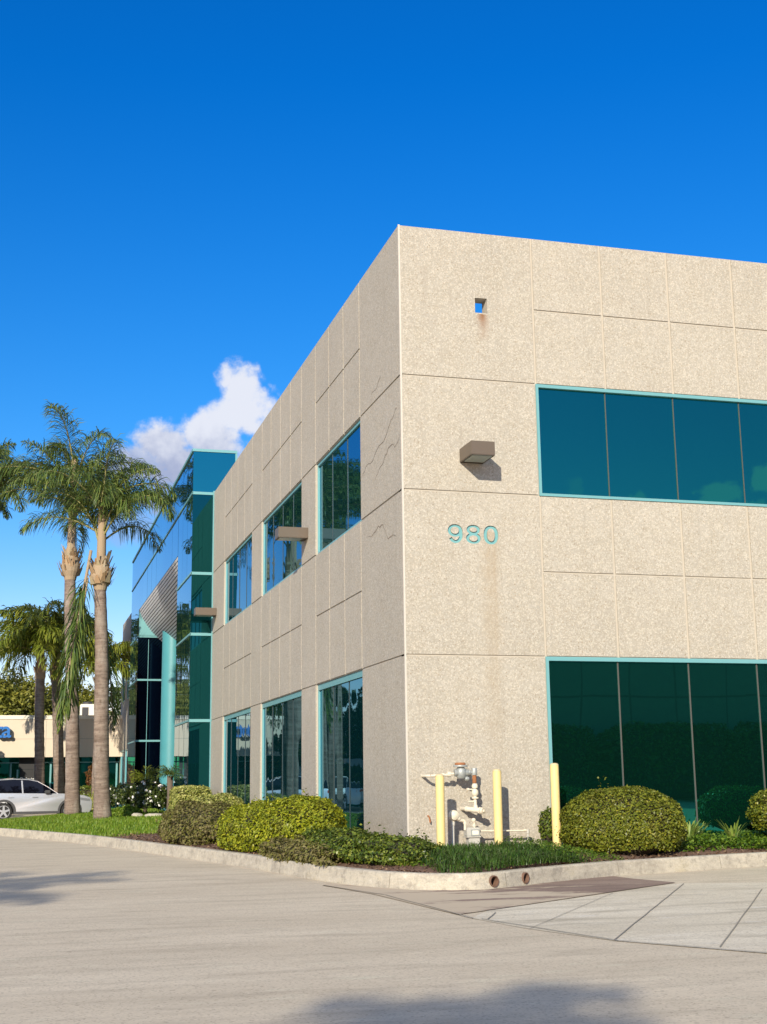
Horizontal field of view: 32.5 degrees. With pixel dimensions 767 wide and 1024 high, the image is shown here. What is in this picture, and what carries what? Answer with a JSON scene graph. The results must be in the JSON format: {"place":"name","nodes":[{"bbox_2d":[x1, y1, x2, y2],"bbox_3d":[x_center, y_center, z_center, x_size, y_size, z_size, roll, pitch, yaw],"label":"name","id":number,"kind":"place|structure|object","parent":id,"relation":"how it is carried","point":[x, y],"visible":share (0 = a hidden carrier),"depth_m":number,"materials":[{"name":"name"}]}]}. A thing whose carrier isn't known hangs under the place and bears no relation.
{"place":"outdoors","nodes":[
{"label":"outdoors","id":0,"kind":"place"},
{"bbox_2d":[0,715,121,807],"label":"building","id":1,"kind":"structure","parent":0,"point":[17,754],"depth_m":74.77,"materials":[{"name":"paint"}]},
{"bbox_2d":[0,726,10,737],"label":"facade sign","id":2,"kind":"object","parent":1,"relation":"attached to","point":[8,735],"visible":1,"depth_m":73.76,"materials":[{"name":"blue plastic"}]},
{"bbox_2d":[19,769,33,778],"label":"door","id":3,"kind":"structure","parent":1,"relation":"in","point":[29,773],"depth_m":74.73,"materials":[{"name":"black"}]},
{"bbox_2d":[80,702,93,714],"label":"rooftop unit","id":4,"kind":"object","parent":1,"relation":"on","point":[86,708],"visible":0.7,"depth_m":83.52,"materials":[{"name":"white metal"}]},
{"bbox_2d":[80,785,91,796],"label":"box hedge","id":5,"kind":"object","parent":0,"point":[85,790],"visible":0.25,"depth_m":70.84,"materials":[{"name":"green plant"}]},
{"bbox_2d":[0,813,766,1023],"bbox_3d":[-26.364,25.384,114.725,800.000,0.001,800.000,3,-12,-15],"label":"driveway","id":6,"kind":"structure","parent":0,"point":[66,908],"depth_m":9.99,"materials":[{"name":"concrete"}]},
{"bbox_2d":[0,457,23,519],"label":"palm tree","id":7,"kind":"object","parent":6,"relation":"on","point":[5,513],"visible":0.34,"depth_m":61.42,"materials":[{"name":"green plant"}]},
{"bbox_2d":[0,438,47,512],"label":"palm tree","id":8,"kind":"object","parent":6,"relation":"on","point":[4,449],"visible":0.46,"depth_m":59.64,"materials":[{"name":"green plant"}]},
{"bbox_2d":[0,666,52,714],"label":"broad tree","id":9,"kind":"object","parent":6,"relation":"on","point":[21,701],"visible":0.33,"depth_m":98.09,"materials":[{"name":"green plant"}]},
{"bbox_2d":[0,778,91,818],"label":"parked suv","id":10,"kind":"object","parent":6,"relation":"on","point":[23,796],"visible":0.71,"depth_m":54.90,"materials":[{"name":"silver metal"}]},
{"bbox_2d":[0,597,94,784],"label":"palm tree","id":11,"kind":"object","parent":6,"relation":"on","point":[37,631],"visible":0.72,"depth_m":68.95,"materials":[{"name":"green plant"}]},
{"bbox_2d":[1,603,113,793],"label":"palm tree","id":12,"kind":"object","parent":6,"relation":"on","point":[58,766],"visible":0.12,"depth_m":71.67,"materials":[{"name":"green plant"}]},
{"bbox_2d":[46,679,117,714],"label":"broad tree","id":13,"kind":"object","parent":6,"relation":"on","point":[86,695],"visible":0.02,"depth_m":104.28,"materials":[{"name":"green plant"}]},
{"bbox_2d":[84,764,91,785],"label":"red shrub","id":14,"kind":"object","parent":6,"relation":"on","point":[88,774],"visible":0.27,"depth_m":72.11,"materials":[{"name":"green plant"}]},
{"bbox_2d":[50,634,130,796],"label":"palm tree","id":15,"kind":"object","parent":6,"relation":"on","point":[125,647],"visible":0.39,"depth_m":67.91,"materials":[{"name":"green plant"}]},
{"bbox_2d":[93,686,120,714],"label":"broad tree","id":16,"kind":"object","parent":6,"relation":"on","point":[119,697],"visible":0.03,"depth_m":97.30,"materials":[{"name":"green plant"}]},
{"bbox_2d":[0,828,766,889],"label":"kerb","id":17,"kind":"structure","parent":6,"relation":"on","point":[422,881],"depth_m":18.69,"materials":[{"name":"concrete"}]},
{"bbox_2d":[489,875,498,886],"bbox_3d":[1.290,4.636,16.529,0.142,0.142,0.330,8,-14,-36],"label":"drain pipe","id":18,"kind":"object","parent":17,"relation":"on","point":[493,880],"visible":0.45,"depth_m":16.44,"materials":[{"name":"brown metal"}]},
{"bbox_2d":[279,854,721,885],"bbox_3d":[-3.253,6.224,23.995,5.626,0.192,18.044,10,-16,-43],"label":"kerb joint","id":19,"kind":"object","parent":17,"relation":"on","point":[505,875],"visible":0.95,"depth_m":18.37,"materials":[{"name":"grey concrete"}]},
{"bbox_2d":[522,872,528,883],"bbox_3d":[1.709,4.726,16.994,0.330,0.142,0.142,-10,-15,38],"label":"drain pipe","id":20,"kind":"object","parent":17,"relation":"on","point":[525,877],"visible":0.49,"depth_m":16.92,"materials":[{"name":"brown metal"}]},
{"bbox_2d":[118,224,766,845],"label":"office building","id":21,"kind":"structure","parent":6,"relation":"on","point":[570,578],"depth_m":22.88,"materials":[{"name":"beige concrete"}]},
{"bbox_2d":[119,750,123,806],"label":"window","id":22,"kind":"structure","parent":21,"relation":"in","point":[122,758],"depth_m":74.67,"materials":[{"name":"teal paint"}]},
{"bbox_2d":[122,677,125,702],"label":"window","id":23,"kind":"structure","parent":21,"relation":"in","point":[124,680],"depth_m":75.65,"materials":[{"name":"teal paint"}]},
{"bbox_2d":[124,749,127,804],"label":"window","id":24,"kind":"structure","parent":21,"relation":"in","point":[126,750],"depth_m":71.92,"materials":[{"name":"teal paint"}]},
{"bbox_2d":[127,662,129,698],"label":"window","id":25,"kind":"structure","parent":21,"relation":"in","point":[128,688],"depth_m":72.72,"materials":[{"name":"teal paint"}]},
{"bbox_2d":[194,607,216,616],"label":"wall lamp","id":26,"kind":"object","parent":21,"relation":"attached to","point":[204,612],"visible":1,"depth_m":41.27,"materials":[{"name":"brown metal"}]},
{"bbox_2d":[223,708,250,804],"bbox_3d":[-4.036,7.155,36.689,0.126,3.114,4.844,3,-12,-15],"label":"window","id":27,"kind":"structure","parent":21,"relation":"in","point":[236,763],"depth_m":36.79,"materials":[{"name":"teal glass"}]},
{"bbox_2d":[225,534,251,624],"bbox_3d":[-4.102,1.996,37.756,0.126,1.976,4.844,3,-12,-15],"label":"window","id":28,"kind":"structure","parent":21,"relation":"in","point":[239,565],"depth_m":37.84,"materials":[{"name":"blue glass"}]},
{"bbox_2d":[262,690,301,801],"bbox_3d":[-2.328,5.889,30.668,0.126,3.114,4.954,3,-12,-15],"label":"window","id":29,"kind":"structure","parent":21,"relation":"in","point":[281,717],"depth_m":30.75,"materials":[{"name":"teal glass"}]},
{"bbox_2d":[263,481,301,595],"bbox_3d":[-2.394,0.730,31.735,0.126,1.976,4.954,3,-12,-15],"label":"window","id":30,"kind":"structure","parent":21,"relation":"in","point":[281,559],"depth_m":31.85,"materials":[{"name":"blue glass"}]},
{"bbox_2d":[275,526,307,540],"bbox_3d":[-2.012,0.485,28.724,0.656,0.241,0.410,3,-12,-15],"label":"wall lamp","id":31,"kind":"object","parent":21,"relation":"attached to","point":[291,533],"visible":1,"depth_m":28.56,"materials":[{"name":"brown metal"}]},
{"bbox_2d":[317,420,361,553],"bbox_3d":[-0.836,-0.426,26.243,0.126,1.976,3.804,3,-12,-15],"label":"window","id":32,"kind":"structure","parent":21,"relation":"in","point":[339,472],"depth_m":26.26,"materials":[{"name":"teal glass"}]},
{"bbox_2d":[318,670,363,829],"bbox_3d":[-0.770,4.734,25.176,0.126,3.114,3.804,3,-12,-15],"label":"window","id":33,"kind":"structure","parent":21,"relation":"in","point":[340,700],"depth_m":25.12,"materials":[{"name":"teal glass"}]},
{"bbox_2d":[421,762,529,846],"bbox_3d":[1.472,4.662,20.681,1.684,1.416,0.464,3,-12,-15],"label":"gas meter","id":34,"kind":"object","parent":21,"relation":"attached to","point":[471,834],"visible":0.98,"depth_m":20.57,"materials":[{"name":"beige paint"}]},
{"bbox_2d":[459,440,494,463],"bbox_3d":[1.553,-0.988,21.819,0.410,0.241,0.596,3,-12,-15],"label":"wall lamp","id":35,"kind":"object","parent":21,"relation":"attached to","point":[476,452],"visible":1,"depth_m":21.58,"materials":[{"name":"brown metal"}]},
{"bbox_2d":[535,384,766,506],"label":"window","id":36,"kind":"structure","parent":21,"relation":"in","point":[593,443],"depth_m":23.12,"materials":[{"name":"teal glass"}]},
{"bbox_2d":[545,657,766,843],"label":"window","id":37,"kind":"structure","parent":21,"relation":"in","point":[693,732],"depth_m":22.10,"materials":[{"name":"teal glass"}]},
{"bbox_2d":[0,808,766,872],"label":"planting bed","id":38,"kind":"object","parent":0,"point":[429,869],"visible":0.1,"depth_m":19.80,"materials":[{"name":"brown soil"}]},
{"bbox_2d":[0,399,153,814],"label":"palm tree","id":39,"kind":"object","parent":38,"relation":"on","point":[71,569],"visible":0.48,"depth_m":54.24,"materials":[{"name":"green plant"}]},
{"bbox_2d":[0,808,165,836],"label":"lawn grass","id":40,"kind":"structure","parent":38,"relation":"on","point":[70,824],"depth_m":38.47,"materials":[{"name":"green plant"}]},
{"bbox_2d":[18,433,179,818],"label":"palm tree","id":41,"kind":"object","parent":38,"relation":"on","point":[108,498],"visible":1,"depth_m":44.71,"materials":[{"name":"green plant"}]},
{"bbox_2d":[110,782,134,806],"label":"rose bush","id":42,"kind":"object","parent":38,"relation":"on","point":[120,793],"visible":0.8,"depth_m":47.45,"materials":[{"name":"green plant"}]},
{"bbox_2d":[112,805,142,816],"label":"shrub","id":43,"kind":"object","parent":38,"relation":"on","point":[127,810],"visible":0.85,"depth_m":46.02,"materials":[{"name":"green plant"}]},
{"bbox_2d":[131,813,142,816],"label":"edging stone","id":44,"kind":"object","parent":38,"relation":"on","point":[137,814],"visible":0.57,"depth_m":45.02,"materials":[{"name":"stone"}]},
{"bbox_2d":[129,765,163,812],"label":"palm","id":45,"kind":"object","parent":38,"relation":"on","point":[149,775],"visible":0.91,"depth_m":50.56,"materials":[{"name":"green plant"}]},
{"bbox_2d":[131,779,166,810],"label":"rose bush","id":46,"kind":"object","parent":38,"relation":"on","point":[151,793],"visible":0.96,"depth_m":46.86,"materials":[{"name":"green plant"}]},
{"bbox_2d":[145,813,160,816],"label":"edging stone","id":47,"kind":"object","parent":38,"relation":"on","point":[152,814],"visible":0.4,"depth_m":44.74,"materials":[{"name":"stone"}]},
{"bbox_2d":[156,764,173,810],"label":"palm","id":48,"kind":"object","parent":38,"relation":"on","point":[169,772],"visible":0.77,"depth_m":46.11,"materials":[{"name":"green plant"}]},
{"bbox_2d":[168,785,211,808],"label":"pale hedge","id":49,"kind":"object","parent":38,"relation":"on","point":[187,792],"visible":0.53,"depth_m":38.87,"materials":[{"name":"green plant"}]},
{"bbox_2d":[155,792,234,845],"bbox_3d":[-3.664,6.298,27.117,2.064,1.018,5.338,3,-12,-15],"label":"brown shrub","id":50,"kind":"object","parent":38,"relation":"on","point":[184,822],"visible":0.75,"depth_m":25.64,"materials":[{"name":"green plant"}]},
{"bbox_2d":[195,792,244,805],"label":"pale hedge","id":51,"kind":"object","parent":38,"relation":"on","point":[222,797],"visible":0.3,"depth_m":34.50,"materials":[{"name":"green plant"}]},
{"bbox_2d":[212,797,275,851],"bbox_3d":[-2.329,5.534,23.500,1.421,0.968,3.458,3,-12,-15],"label":"gold shrub","id":52,"kind":"object","parent":38,"relation":"on","point":[239,828],"visible":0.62,"depth_m":22.61,"materials":[{"name":"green plant"}]},
{"bbox_2d":[255,833,343,866],"bbox_3d":[-1.423,5.304,20.926,1.008,0.422,5.961,3,-12,-15],"label":"mixed shrub","id":53,"kind":"object","parent":38,"relation":"on","point":[295,850],"visible":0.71,"depth_m":19.48,"materials":[{"name":"green plant"}]},
{"bbox_2d":[256,788,347,844],"bbox_3d":[-1.345,5.155,21.988,1.521,1.059,2.751,3,-12,-15],"label":"gold shrub","id":54,"kind":"object","parent":38,"relation":"on","point":[292,815],"visible":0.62,"depth_m":21.32,"materials":[{"name":"green plant"}]},
{"bbox_2d":[298,812,385,863],"bbox_3d":[-0.644,4.923,19.938,1.344,0.706,3.512,3,-12,-15],"label":"hedge","id":55,"kind":"object","parent":38,"relation":"on","point":[331,838],"visible":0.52,"depth_m":19.08,"materials":[{"name":"green plant"}]},
{"bbox_2d":[339,828,444,866],"bbox_3d":[0.071,4.758,18.795,1.440,0.490,3.049,3,-12,-15],"label":"hedge","id":56,"kind":"object","parent":38,"relation":"on","point":[384,848],"visible":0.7,"depth_m":17.97,"materials":[{"name":"green plant"}]},
{"bbox_2d":[406,856,443,866],"bbox_3d":[0.295,4.849,18.507,0.594,0.121,3.482,3,-12,-15],"label":"weed patch","id":57,"kind":"object","parent":38,"relation":"on","point":[422,862],"visible":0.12,"depth_m":17.27,"materials":[{"name":"green plant"}]},
{"bbox_2d":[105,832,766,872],"bbox_3d":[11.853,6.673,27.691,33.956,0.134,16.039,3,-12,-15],"label":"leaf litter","id":58,"kind":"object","parent":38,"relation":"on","point":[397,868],"visible":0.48,"depth_m":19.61,"materials":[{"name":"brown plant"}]},
{"bbox_2d":[435,774,445,844],"bbox_3d":[0.861,4.559,19.874,0.140,1.176,0.140,3,-12,-15],"label":"bollard","id":59,"kind":"object","parent":38,"relation":"on","point":[440,808],"visible":0.91,"depth_m":19.84,"materials":[{"name":"yellow metal"}]},
{"bbox_2d":[492,769,502,843],"bbox_3d":[1.772,4.603,20.367,0.140,1.225,0.140,3,-12,-15],"label":"bollard","id":60,"kind":"object","parent":38,"relation":"on","point":[497,808],"visible":0.89,"depth_m":20.32,"materials":[{"name":"yellow metal"}]},
{"bbox_2d":[409,839,595,872],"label":"border grass","id":61,"kind":"structure","parent":38,"relation":"on","point":[497,854],"depth_m":17.66,"materials":[{"name":"green plant"}]},
{"bbox_2d":[538,806,562,841],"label":"shrub","id":62,"kind":"object","parent":38,"relation":"on","point":[545,827],"visible":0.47,"depth_m":20.77,"materials":[{"name":"green plant"}]},
{"bbox_2d":[550,763,561,845],"bbox_3d":[2.678,4.576,20.439,0.140,1.324,0.140,3,-12,-15],"label":"bollard","id":63,"kind":"object","parent":38,"relation":"on","point":[555,790],"visible":0.93,"depth_m":20.40,"materials":[{"name":"yellow metal"}]},
{"bbox_2d":[503,835,628,862],"bbox_3d":[2.696,4.983,19.458,1.243,0.344,2.852,3,-12,-15],"label":"fine ground cover","id":64,"kind":"object","parent":38,"relation":"on","point":[578,849],"visible":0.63,"depth_m":19.11,"materials":[{"name":"green plant"}]},
{"bbox_2d":[556,776,687,855],"bbox_3d":[3.637,4.670,20.171,1.996,1.220,1.738,3,-12,-15],"label":"round shrub","id":65,"kind":"object","parent":38,"relation":"on","point":[618,820],"visible":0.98,"depth_m":19.59,"materials":[{"name":"green plant"}]},
{"bbox_2d":[687,819,705,841],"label":"strap leaf plant","id":66,"kind":"object","parent":38,"relation":"on","point":[693,830],"visible":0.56,"depth_m":20.69,"materials":[{"name":"green plant"}]},
{"bbox_2d":[688,822,710,837],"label":"strap leaf plant","id":67,"kind":"object","parent":38,"relation":"on","point":[701,831],"visible":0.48,"depth_m":21.01,"materials":[{"name":"green plant"}]},
{"bbox_2d":[656,829,766,852],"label":"leafy ground cover","id":68,"kind":"object","parent":38,"relation":"on","point":[742,840],"visible":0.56,"depth_m":20.66,"materials":[{"name":"green plant"}]},
{"bbox_2d":[715,819,751,842],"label":"strap leaf plant","id":69,"kind":"object","parent":38,"relation":"on","point":[734,831],"visible":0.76,"depth_m":21.09,"materials":[{"name":"green plant"}]},
{"bbox_2d":[745,788,766,829],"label":"round shrub","id":70,"kind":"object","parent":38,"relation":"on","point":[757,810],"visible":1,"depth_m":21.32,"materials":[{"name":"green plant"}]},
{"bbox_2d":[0,0,766,711],"label":"sky","id":71,"kind":"structure","parent":0,"point":[193,193],"materials":[{"name":"blue"}]},
{"bbox_2d":[324,876,674,913],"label":"concrete gutter apron","id":72,"kind":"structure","parent":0,"point":[461,901],"depth_m":15.71,"materials":[{"name":"beige concrete"}]},
{"bbox_2d":[473,882,766,952],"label":"apron pavement","id":73,"kind":"structure","parent":0,"point":[702,915],"depth_m":12.89,"materials":[{"name":"concrete"}]},
{"bbox_2d":[101,872,761,951],"bbox_3d":[1.062,4.257,14.275,14.129,0.001,9.595,-4,-12,17],"label":"pavement joint","id":74,"kind":"object","parent":73,"relation":"on","point":[573,909],"visible":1,"depth_m":12.48,"materials":[{"name":"grey concrete"}]}
]}

